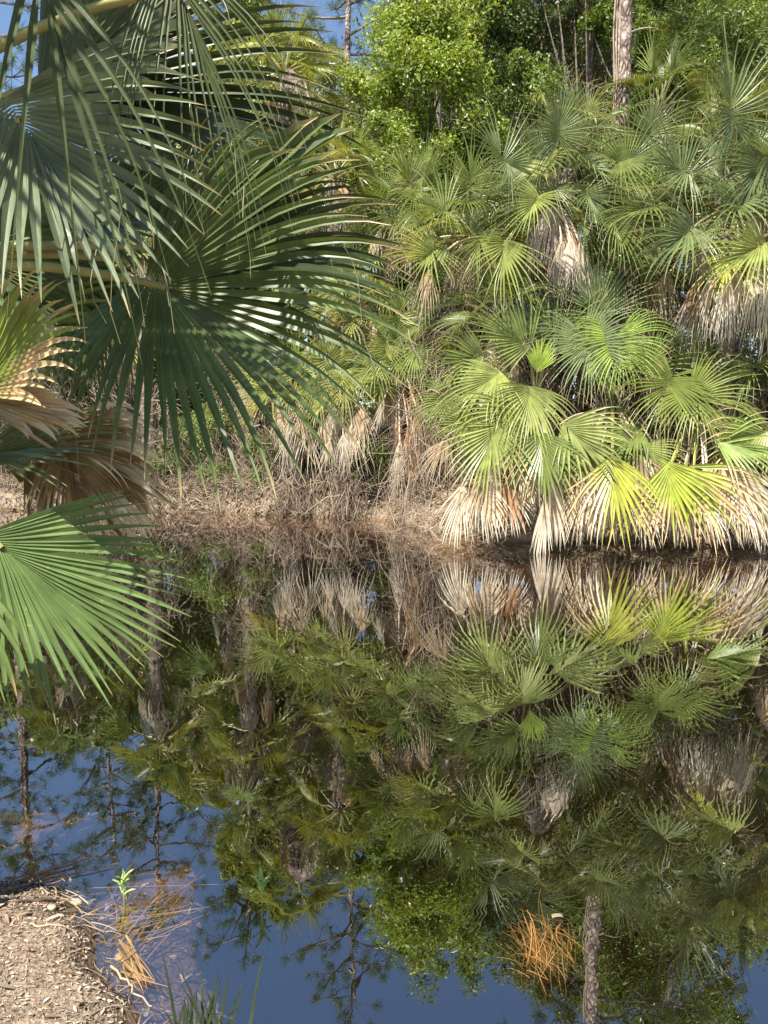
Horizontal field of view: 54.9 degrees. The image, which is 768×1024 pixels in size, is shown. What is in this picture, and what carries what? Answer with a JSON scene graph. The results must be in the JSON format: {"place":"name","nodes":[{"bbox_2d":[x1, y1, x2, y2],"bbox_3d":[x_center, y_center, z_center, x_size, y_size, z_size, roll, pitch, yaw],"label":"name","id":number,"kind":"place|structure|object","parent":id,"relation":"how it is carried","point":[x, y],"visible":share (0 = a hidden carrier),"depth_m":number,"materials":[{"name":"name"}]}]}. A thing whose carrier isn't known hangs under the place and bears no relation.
{"place":"outdoors","nodes":[
{"label":"outdoors","id":0,"kind":"place"},
{"bbox_2d":[0,0,764,406],"label":"sky","id":1,"kind":"structure","parent":0,"point":[6,11],"materials":[{"name":"blue"}]},
{"bbox_2d":[0,406,767,1023],"bbox_3d":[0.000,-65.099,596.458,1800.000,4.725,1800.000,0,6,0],"label":"ground","id":2,"kind":"structure","parent":0,"point":[468,792],"depth_m":5.96,"materials":[{"name":"soil"}]},
{"bbox_2d":[0,0,45,211],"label":"pine tree","id":3,"kind":"object","parent":2,"relation":"on","point":[12,63],"visible":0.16,"depth_m":19.40,"materials":[{"name":"green plant"}]},
{"bbox_2d":[0,898,61,906],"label":"stick","id":4,"kind":"object","parent":2,"relation":"on","point":[29,900],"visible":0.98,"depth_m":2.42,"materials":[{"name":"brown wood"}]},
{"bbox_2d":[41,236,73,409],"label":"cabbage palm","id":5,"kind":"object","parent":2,"relation":"on","point":[61,360],"depth_m":15.78,"materials":[{"name":"green plant"}]},
{"bbox_2d":[15,364,101,410],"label":"bush","id":6,"kind":"object","parent":2,"relation":"on","point":[68,384],"visible":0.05,"depth_m":16.67,"materials":[{"name":"green plant"}]},
{"bbox_2d":[17,333,100,387],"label":"cabbage palm","id":7,"kind":"object","parent":2,"relation":"on","point":[41,371],"visible":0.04,"depth_m":15.57,"materials":[{"name":"green plant"}]},
{"bbox_2d":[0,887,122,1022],"bbox_3d":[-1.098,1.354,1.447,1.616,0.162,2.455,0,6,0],"label":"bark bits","id":8,"kind":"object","parent":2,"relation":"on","point":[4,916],"visible":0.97,"depth_m":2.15,"materials":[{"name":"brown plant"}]},
{"bbox_2d":[0,883,128,1023],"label":"wood chip litter","id":9,"kind":"object","parent":2,"relation":"on","point":[38,1008],"visible":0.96,"depth_m":2.09,"materials":[{"name":"brown wood"}]},
{"bbox_2d":[0,865,177,1023],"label":"edge roots","id":10,"kind":"object","parent":2,"relation":"on","point":[78,909],"visible":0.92,"depth_m":2.37,"materials":[{"name":"beige plant"}]},
{"bbox_2d":[72,266,155,461],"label":"cabbage palm","id":11,"kind":"object","parent":2,"relation":"on","point":[129,401],"visible":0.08,"depth_m":16.24,"materials":[{"name":"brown plant"}]},
{"bbox_2d":[0,802,228,1023],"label":"sunken litter","id":12,"kind":"object","parent":2,"relation":"on","point":[202,946],"visible":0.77,"depth_m":2.72,"materials":[{"name":"brown plant"}]},
{"bbox_2d":[70,351,205,437],"bbox_3d":[-5.407,-2.433,16.841,3.479,2.886,1.908,0,6,0],"label":"bush","id":13,"kind":"object","parent":2,"relation":"on","point":[179,414],"visible":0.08,"depth_m":16.55,"materials":[{"name":"green plant"}]},
{"bbox_2d":[91,195,188,479],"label":"cabbage palm","id":14,"kind":"object","parent":2,"relation":"on","point":[153,424],"visible":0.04,"depth_m":15.50,"materials":[{"name":"brown plant"}]},
{"bbox_2d":[0,459,280,514],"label":"dry brush","id":15,"kind":"object","parent":2,"relation":"on","point":[11,476],"visible":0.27,"depth_m":14.77,"materials":[{"name":"brown plant"}]},
{"bbox_2d":[0,470,320,517],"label":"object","id":16,"kind":"object","parent":2,"relation":"on","point":[270,509],"visible":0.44,"depth_m":14.43,"materials":[{"name":"brown plant"}]},
{"bbox_2d":[141,444,195,484],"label":"bush","id":17,"kind":"object","parent":2,"relation":"on","point":[160,464],"visible":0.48,"depth_m":15.28,"materials":[{"name":"green plant"}]},
{"bbox_2d":[157,412,235,469],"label":"bush","id":18,"kind":"object","parent":2,"relation":"on","point":[186,435],"visible":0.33,"depth_m":15.50,"materials":[{"name":"green plant"}]},
{"bbox_2d":[0,349,407,495],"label":"fronds","id":19,"kind":"object","parent":2,"relation":"on","point":[218,436],"visible":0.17,"depth_m":15.02,"materials":[{"name":"beige plant"}]},
{"bbox_2d":[0,0,420,723],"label":"cabbage palm","id":20,"kind":"object","parent":2,"relation":"on","point":[226,246],"visible":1,"depth_m":1.92,"materials":[{"name":"green plant"}]},
{"bbox_2d":[194,458,235,486],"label":"bush","id":21,"kind":"object","parent":2,"relation":"on","point":[227,471],"visible":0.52,"depth_m":14.73,"materials":[{"name":"green plant"}]},
{"bbox_2d":[154,301,277,464],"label":"cabbage palm","id":22,"kind":"object","parent":2,"relation":"on","point":[221,362],"visible":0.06,"depth_m":15.71,"materials":[{"name":"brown plant"}]},
{"bbox_2d":[175,350,286,434],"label":"bush","id":23,"kind":"object","parent":2,"relation":"on","point":[202,397],"visible":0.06,"depth_m":16.33,"materials":[{"name":"green plant"}]},
{"bbox_2d":[191,378,275,445],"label":"bush","id":24,"kind":"object","parent":2,"relation":"on","point":[209,414],"visible":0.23,"depth_m":15.19,"materials":[{"name":"green plant"}]},
{"bbox_2d":[162,0,318,176],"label":"pine tree","id":25,"kind":"object","parent":2,"relation":"on","point":[244,62],"visible":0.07,"depth_m":20.06,"materials":[{"name":"green plant"}]},
{"bbox_2d":[185,127,295,472],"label":"cabbage palm","id":26,"kind":"object","parent":2,"relation":"on","point":[219,172],"visible":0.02,"depth_m":14.78,"materials":[{"name":"green plant"}]},
{"bbox_2d":[227,288,287,481],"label":"cabbage palm","id":27,"kind":"object","parent":2,"relation":"on","point":[244,425],"depth_m":15.04,"materials":[{"name":"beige plant"}]},
{"bbox_2d":[195,0,323,352],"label":"broadleaf tree","id":28,"kind":"object","parent":2,"relation":"on","point":[263,63],"visible":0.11,"depth_m":20.24,"materials":[{"name":"green plant"}]},
{"bbox_2d":[245,465,275,493],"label":"bush","id":29,"kind":"object","parent":2,"relation":"on","point":[255,478],"visible":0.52,"depth_m":14.37,"materials":[{"name":"green plant"}]},
{"bbox_2d":[237,425,284,464],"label":"bush","id":30,"kind":"object","parent":2,"relation":"on","point":[264,438],"visible":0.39,"depth_m":14.87,"materials":[{"name":"green plant"}]},
{"bbox_2d":[222,328,342,506],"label":"cabbage palm","id":31,"kind":"object","parent":2,"relation":"on","point":[294,442],"visible":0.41,"depth_m":13.18,"materials":[{"name":"beige plant"}]},
{"bbox_2d":[217,0,352,400],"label":"cabbage palm","id":32,"kind":"object","parent":2,"relation":"on","point":[307,42],"visible":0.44,"depth_m":16.30,"materials":[{"name":"green plant"}]},
{"bbox_2d":[143,459,432,524],"bbox_3d":[-2.296,-0.573,14.159,7.250,1.220,1.819,2,7,22],"label":"dry brush","id":33,"kind":"object","parent":2,"relation":"on","point":[253,487],"visible":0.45,"depth_m":14.21,"materials":[{"name":"brown plant"}]},
{"bbox_2d":[269,439,325,468],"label":"bush","id":34,"kind":"object","parent":2,"relation":"on","point":[274,454],"visible":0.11,"depth_m":14.38,"materials":[{"name":"green plant"}]},
{"bbox_2d":[125,417,470,533],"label":"dry undergrowth","id":35,"kind":"object","parent":2,"relation":"on","point":[228,458],"visible":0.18,"depth_m":14.75,"materials":[{"name":"brown plant"}]},
{"bbox_2d":[218,51,383,427],"bbox_3d":[-2.276,-7.075,20.279,4.657,10.119,3.404,1,6,12],"label":"broadleaf tree","id":36,"kind":"object","parent":2,"relation":"on","point":[260,142],"visible":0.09,"depth_m":19.32,"materials":[{"name":"green plant"}]},
{"bbox_2d":[237,450,383,522],"bbox_3d":[-1.297,-0.519,13.456,2.696,1.266,1.609,3,7,22],"label":"dry brush","id":37,"kind":"object","parent":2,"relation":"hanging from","point":[285,485],"visible":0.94,"depth_m":13.40,"materials":[{"name":"beige plant"}]},
{"bbox_2d":[258,279,374,417],"bbox_3d":[-1.180,-2.791,15.239,2.836,3.976,1.552,0,6,0],"label":"bush","id":38,"kind":"object","parent":2,"relation":"on","point":[303,337],"visible":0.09,"depth_m":15.02,"materials":[{"name":"green plant"}]},
{"bbox_2d":[303,451,333,488],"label":"bush","id":39,"kind":"object","parent":2,"relation":"on","point":[304,466],"visible":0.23,"depth_m":14.12,"materials":[{"name":"green plant"}]},
{"bbox_2d":[280,165,363,441],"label":"cabbage palm","id":40,"kind":"object","parent":2,"relation":"on","point":[305,232],"visible":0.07,"depth_m":15.35,"materials":[{"name":"green plant"}]},
{"bbox_2d":[289,99,396,446],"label":"cabbage palm","id":41,"kind":"object","parent":2,"relation":"on","point":[340,145],"visible":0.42,"depth_m":14.41,"materials":[{"name":"green plant"}]},
{"bbox_2d":[251,0,435,283],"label":"pine tree","id":42,"kind":"object","parent":2,"relation":"on","point":[347,18],"visible":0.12,"depth_m":20.57,"materials":[{"name":"green plant"}]},
{"bbox_2d":[283,315,404,508],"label":"cabbage palm","id":43,"kind":"object","parent":2,"relation":"on","point":[341,450],"visible":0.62,"depth_m":12.82,"materials":[{"name":"green plant"}]},
{"bbox_2d":[289,244,405,468],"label":"cabbage palm","id":44,"kind":"object","parent":2,"relation":"on","point":[348,325],"visible":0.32,"depth_m":13.88,"materials":[{"name":"green plant"}]},
{"bbox_2d":[349,462,382,497],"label":"bush","id":45,"kind":"object","parent":2,"relation":"on","point":[364,478],"visible":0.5,"depth_m":13.59,"materials":[{"name":"green plant"}]},
{"bbox_2d":[320,216,431,450],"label":"cabbage palm","id":46,"kind":"object","parent":2,"relation":"on","point":[365,249],"visible":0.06,"depth_m":14.21,"materials":[{"name":"green plant"}]},
{"bbox_2d":[360,434,413,487],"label":"bush","id":47,"kind":"object","parent":2,"relation":"on","point":[377,459],"visible":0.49,"depth_m":13.39,"materials":[{"name":"green plant"}]},
{"bbox_2d":[13,439,767,547],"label":"leaf litter","id":48,"kind":"object","parent":2,"relation":"on","point":[693,538],"visible":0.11,"depth_m":11.55,"materials":[{"name":"brown plant"}]},
{"bbox_2d":[328,153,453,442],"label":"cabbage palm","id":49,"kind":"object","parent":2,"relation":"on","point":[395,214],"visible":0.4,"depth_m":13.91,"materials":[{"name":"green plant"}]},
{"bbox_2d":[327,106,465,306],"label":"broadleaf tree","id":50,"kind":"object","parent":2,"relation":"on","point":[391,129],"visible":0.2,"depth_m":14.99,"materials":[{"name":"green plant"}]},
{"bbox_2d":[337,273,457,505],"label":"cabbage palm","id":51,"kind":"object","parent":2,"relation":"on","point":[389,351],"visible":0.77,"depth_m":12.37,"materials":[{"name":"green plant"}]},
{"bbox_2d":[342,368,475,528],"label":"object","id":52,"kind":"object","parent":2,"relation":"on","point":[403,420],"visible":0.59,"depth_m":12.22,"materials":[{"name":"leaf"}]},
{"bbox_2d":[346,127,475,453],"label":"cabbage palm","id":53,"kind":"object","parent":2,"relation":"on","point":[407,170],"visible":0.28,"depth_m":13.38,"materials":[{"name":"green plant"}]},
{"bbox_2d":[317,2,527,243],"bbox_3d":[1.143,-10.353,25.923,8.121,14.638,7.456,4,7,31],"label":"broadleaf tree","id":54,"kind":"object","parent":2,"relation":"on","point":[436,124],"visible":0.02,"depth_m":24.64,"materials":[{"name":"green plant"}]},
{"bbox_2d":[330,0,517,327],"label":"broadleaf tree","id":55,"kind":"object","parent":2,"relation":"on","point":[412,50],"visible":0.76,"depth_m":15.23,"materials":[{"name":"green plant"}]},
{"bbox_2d":[356,253,505,442],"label":"broadleaf tree","id":56,"kind":"object","parent":2,"relation":"on","point":[404,282],"visible":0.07,"depth_m":14.30,"materials":[{"name":"green plant"}]},
{"bbox_2d":[392,252,502,471],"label":"cabbage palm","id":57,"kind":"object","parent":2,"relation":"on","point":[416,330],"visible":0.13,"depth_m":12.34,"materials":[{"name":"green plant"}]},
{"bbox_2d":[406,263,490,464],"bbox_3d":[1.115,-2.359,12.457,1.509,3.849,1.257,0,6,0],"label":"bush","id":58,"kind":"object","parent":2,"relation":"on","point":[427,320],"visible":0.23,"depth_m":12.22,"materials":[{"name":"green plant"}]},
{"bbox_2d":[381,0,524,259],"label":"broadleaf tree","id":59,"kind":"object","parent":2,"relation":"on","point":[463,18],"visible":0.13,"depth_m":19.74,"materials":[{"name":"green plant"}]},
{"bbox_2d":[379,121,540,481],"bbox_3d":[1.249,-3.131,11.817,2.706,5.548,2.761,0,6,0],"label":"cabbage palm","id":60,"kind":"object","parent":2,"relation":"on","point":[424,243],"visible":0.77,"depth_m":11.15,"materials":[{"name":"green plant"}]},
{"bbox_2d":[427,192,539,402],"bbox_3d":[1.732,-3.054,12.749,2.045,4.848,1.271,0,6,0],"label":"bush","id":61,"kind":"object","parent":2,"relation":"on","point":[476,220],"visible":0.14,"depth_m":12.51,"materials":[{"name":"green plant"}]},
{"bbox_2d":[421,0,568,401],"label":"broadleaf tree","id":62,"kind":"object","parent":2,"relation":"on","point":[523,33],"visible":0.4,"depth_m":19.68,"materials":[{"name":"green plant"}]},
{"bbox_2d":[424,237,576,492],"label":"cabbage palm","id":63,"kind":"object","parent":2,"relation":"on","point":[458,317],"visible":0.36,"depth_m":11.05,"materials":[{"name":"green plant"}]},
{"bbox_2d":[407,279,640,553],"bbox_3d":[1.789,-1.390,10.142,3.026,4.005,1.986,0,6,0],"label":"cabbage palm","id":64,"kind":"object","parent":2,"relation":"on","point":[540,447],"visible":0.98,"depth_m":9.66,"materials":[{"name":"green plant"}]},
{"bbox_2d":[443,47,609,345],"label":"broadleaf tree","id":65,"kind":"object","parent":2,"relation":"on","point":[499,98],"visible":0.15,"depth_m":16.40,"materials":[{"name":"green plant"}]},
{"bbox_2d":[434,0,635,345],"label":"broadleaf tree","id":66,"kind":"object","parent":2,"relation":"on","point":[546,77],"visible":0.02,"depth_m":24.58,"materials":[{"name":"green plant"}]},
{"bbox_2d":[461,0,634,140],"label":"broadleaf tree","id":67,"kind":"object","parent":2,"relation":"on","point":[571,42],"visible":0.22,"depth_m":21.49,"materials":[{"name":"green plant"}]},
{"bbox_2d":[501,238,610,368],"bbox_3d":[2.756,-2.889,13.249,2.640,4.421,1.556,0,6,0],"label":"bush","id":68,"kind":"object","parent":2,"relation":"on","point":[534,275],"visible":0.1,"depth_m":12.92,"materials":[{"name":"green plant"}]},
{"bbox_2d":[451,65,682,474],"bbox_3d":[2.513,-3.228,11.226,3.303,6.068,3.248,0,6,0],"label":"cabbage palm","id":69,"kind":"object","parent":2,"relation":"on","point":[554,231],"visible":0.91,"depth_m":10.32,"materials":[{"name":"green plant"}]},
{"bbox_2d":[369,451,767,550],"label":"dark twigs","id":70,"kind":"object","parent":2,"relation":"on","point":[438,523],"visible":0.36,"depth_m":10.56,"materials":[{"name":"brown plant"}]},
{"bbox_2d":[512,344,626,467],"bbox_3d":[3.084,-1.717,12.515,2.454,2.676,1.554,0,6,0],"label":"bush","id":71,"kind":"object","parent":2,"relation":"on","point":[573,403],"visible":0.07,"depth_m":12.16,"materials":[{"name":"green plant"}]},
{"bbox_2d":[512,76,637,422],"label":"cabbage palm","id":72,"kind":"object","parent":2,"relation":"on","point":[570,171],"visible":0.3,"depth_m":13.41,"materials":[{"name":"green plant"}]},
{"bbox_2d":[482,142,689,411],"bbox_3d":[3.705,-3.990,14.167,4.636,5.963,2.956,0,6,0],"label":"broadleaf tree","id":73,"kind":"object","parent":2,"relation":"on","point":[582,177],"visible":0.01,"depth_m":13.57,"materials":[{"name":"green plant"}]},
{"bbox_2d":[514,0,661,400],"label":"pine tree","id":74,"kind":"object","parent":2,"relation":"on","point":[624,55],"visible":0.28,"depth_m":13.65,"materials":[{"name":"brown plant"}]},
{"bbox_2d":[591,0,620,408],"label":"climbing vine","id":75,"kind":"object","parent":74,"relation":"attached to","point":[614,98],"visible":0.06,"depth_m":13.64,"materials":[{"name":"plant"}]},
{"bbox_2d":[531,0,646,412],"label":"broadleaf tree","id":76,"kind":"object","parent":2,"relation":"on","point":[590,55],"visible":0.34,"depth_m":19.61,"materials":[{"name":"green plant"}]},
{"bbox_2d":[491,239,704,549],"bbox_3d":[2.964,-1.711,10.125,2.968,4.339,2.332,0,6,0],"label":"cabbage palm","id":77,"kind":"object","parent":2,"relation":"on","point":[606,501],"visible":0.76,"depth_m":9.95,"materials":[{"name":"green plant"}]},
{"bbox_2d":[580,167,667,421],"bbox_3d":[3.739,-2.782,11.728,1.465,5.251,0.911,0,6,0],"label":"bush","id":78,"kind":"object","parent":2,"relation":"on","point":[652,183],"visible":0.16,"depth_m":11.49,"materials":[{"name":"green plant"}]},
{"bbox_2d":[577,0,707,336],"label":"broadleaf tree","id":79,"kind":"object","parent":2,"relation":"on","point":[600,17],"visible":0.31,"depth_m":18.42,"materials":[{"name":"green plant"}]},
{"bbox_2d":[582,245,713,453],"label":"cabbage palm","id":80,"kind":"object","parent":2,"relation":"on","point":[666,355],"visible":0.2,"depth_m":11.27,"materials":[{"name":"green plant"}]},
{"bbox_2d":[575,63,723,455],"bbox_3d":[3.996,-3.590,12.003,2.721,6.270,3.098,-2,7,-16],"label":"cabbage palm","id":81,"kind":"object","parent":2,"relation":"on","point":[652,116],"visible":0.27,"depth_m":11.02,"materials":[{"name":"green plant"}]},
{"bbox_2d":[537,0,762,211],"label":"broadleaf tree","id":82,"kind":"object","parent":2,"relation":"on","point":[598,62],"depth_m":25.10,"materials":[{"name":"green plant"}]},
{"bbox_2d":[594,25,722,295],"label":"cabbage palm","id":83,"kind":"object","parent":2,"relation":"on","point":[670,67],"visible":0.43,"depth_m":13.69,"materials":[{"name":"green plant"}]},
{"bbox_2d":[606,221,710,444],"bbox_3d":[4.604,-2.651,12.432,2.153,4.291,1.446,0,6,0],"label":"bush","id":84,"kind":"object","parent":2,"relation":"on","point":[671,295],"visible":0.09,"depth_m":12.10,"materials":[{"name":"green plant"}]},
{"bbox_2d":[611,350,710,454],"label":"bush","id":85,"kind":"object","parent":2,"relation":"on","point":[673,423],"visible":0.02,"depth_m":12.53,"materials":[{"name":"green plant"}]},
{"bbox_2d":[604,1,736,249],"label":"broadleaf tree","id":86,"kind":"object","parent":2,"relation":"on","point":[702,25],"visible":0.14,"depth_m":14.60,"materials":[{"name":"green plant"}]},
{"bbox_2d":[591,16,767,486],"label":"cabbage palm","id":87,"kind":"object","parent":2,"relation":"on","point":[735,248],"visible":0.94,"depth_m":9.84,"materials":[{"name":"green plant"}]},
{"bbox_2d":[599,316,767,555],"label":"cabbage palm","id":88,"kind":"object","parent":2,"relation":"on","point":[688,492],"visible":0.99,"depth_m":9.62,"materials":[{"name":"green plant"}]},
{"bbox_2d":[631,0,767,333],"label":"pine tree","id":89,"kind":"object","parent":2,"relation":"on","point":[661,26],"visible":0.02,"depth_m":16.77,"materials":[{"name":"green plant"}]},
{"bbox_2d":[633,0,767,56],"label":"broadleaf tree","id":90,"kind":"object","parent":2,"relation":"on","point":[646,11],"visible":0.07,"depth_m":18.09,"materials":[{"name":"green plant"}]},
{"bbox_2d":[649,53,767,414],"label":"cabbage palm","id":91,"kind":"object","parent":2,"relation":"on","point":[720,95],"visible":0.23,"depth_m":12.63,"materials":[{"name":"green plant"}]},
{"bbox_2d":[657,0,767,133],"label":"broadleaf tree","id":92,"kind":"object","parent":2,"relation":"on","point":[733,28],"visible":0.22,"depth_m":15.85,"materials":[{"name":"green plant"}]},
{"bbox_2d":[687,348,767,458],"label":"bush","id":93,"kind":"object","parent":2,"relation":"on","point":[761,375],"visible":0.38,"depth_m":10.87,"materials":[{"name":"green plant"}]},
{"bbox_2d":[693,81,767,476],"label":"cabbage palm","id":94,"kind":"object","parent":2,"relation":"on","point":[750,96],"visible":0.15,"depth_m":11.89,"materials":[{"name":"green plant"}]},
{"bbox_2d":[696,287,767,473],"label":"cabbage palm","id":95,"kind":"object","parent":2,"relation":"on","point":[759,363],"visible":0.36,"depth_m":10.38,"materials":[{"name":"green plant"}]},
{"bbox_2d":[735,324,767,433],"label":"bush","id":96,"kind":"object","parent":2,"relation":"on","point":[759,356],"visible":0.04,"depth_m":12.26,"materials":[{"name":"green plant"}]},
{"bbox_2d":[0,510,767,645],"bbox_3d":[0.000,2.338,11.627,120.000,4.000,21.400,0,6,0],"label":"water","id":97,"kind":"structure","parent":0,"point":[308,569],"depth_m":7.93,"materials":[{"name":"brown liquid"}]},
{"bbox_2d":[8,852,115,884],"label":"bent reeds","id":98,"kind":"object","parent":97,"relation":"on","point":[42,872],"visible":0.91,"depth_m":2.68,"materials":[{"name":"plant"}]},
{"bbox_2d":[112,869,134,913],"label":"water sprig","id":99,"kind":"object","parent":97,"relation":"on","point":[124,879],"visible":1,"depth_m":2.53,"materials":[{"name":"green plant"}]},
{"bbox_2d":[116,935,167,993],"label":"bent reeds","id":100,"kind":"object","parent":97,"relation":"on","point":[136,956],"visible":0.98,"depth_m":2.22,"materials":[{"name":"plant"}]},
{"bbox_2d":[82,859,221,965],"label":"bent reeds","id":101,"kind":"object","parent":97,"relation":"in","point":[142,911],"visible":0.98,"depth_m":2.48,"materials":[{"name":"plant"}]},
{"bbox_2d":[162,952,263,1023],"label":"grass tuft","id":102,"kind":"object","parent":97,"relation":"on","point":[211,1014],"visible":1,"depth_m":1.96,"materials":[{"name":"green plant"}]},
{"bbox_2d":[250,867,270,919],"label":"water sprig","id":103,"kind":"object","parent":97,"relation":"on","point":[262,882],"visible":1,"depth_m":2.50,"materials":[{"name":"green plant"}]},
{"bbox_2d":[496,889,590,995],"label":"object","id":104,"kind":"object","parent":97,"relation":"on","point":[538,940],"visible":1,"depth_m":2.32,"materials":[{"name":"brown plant"}]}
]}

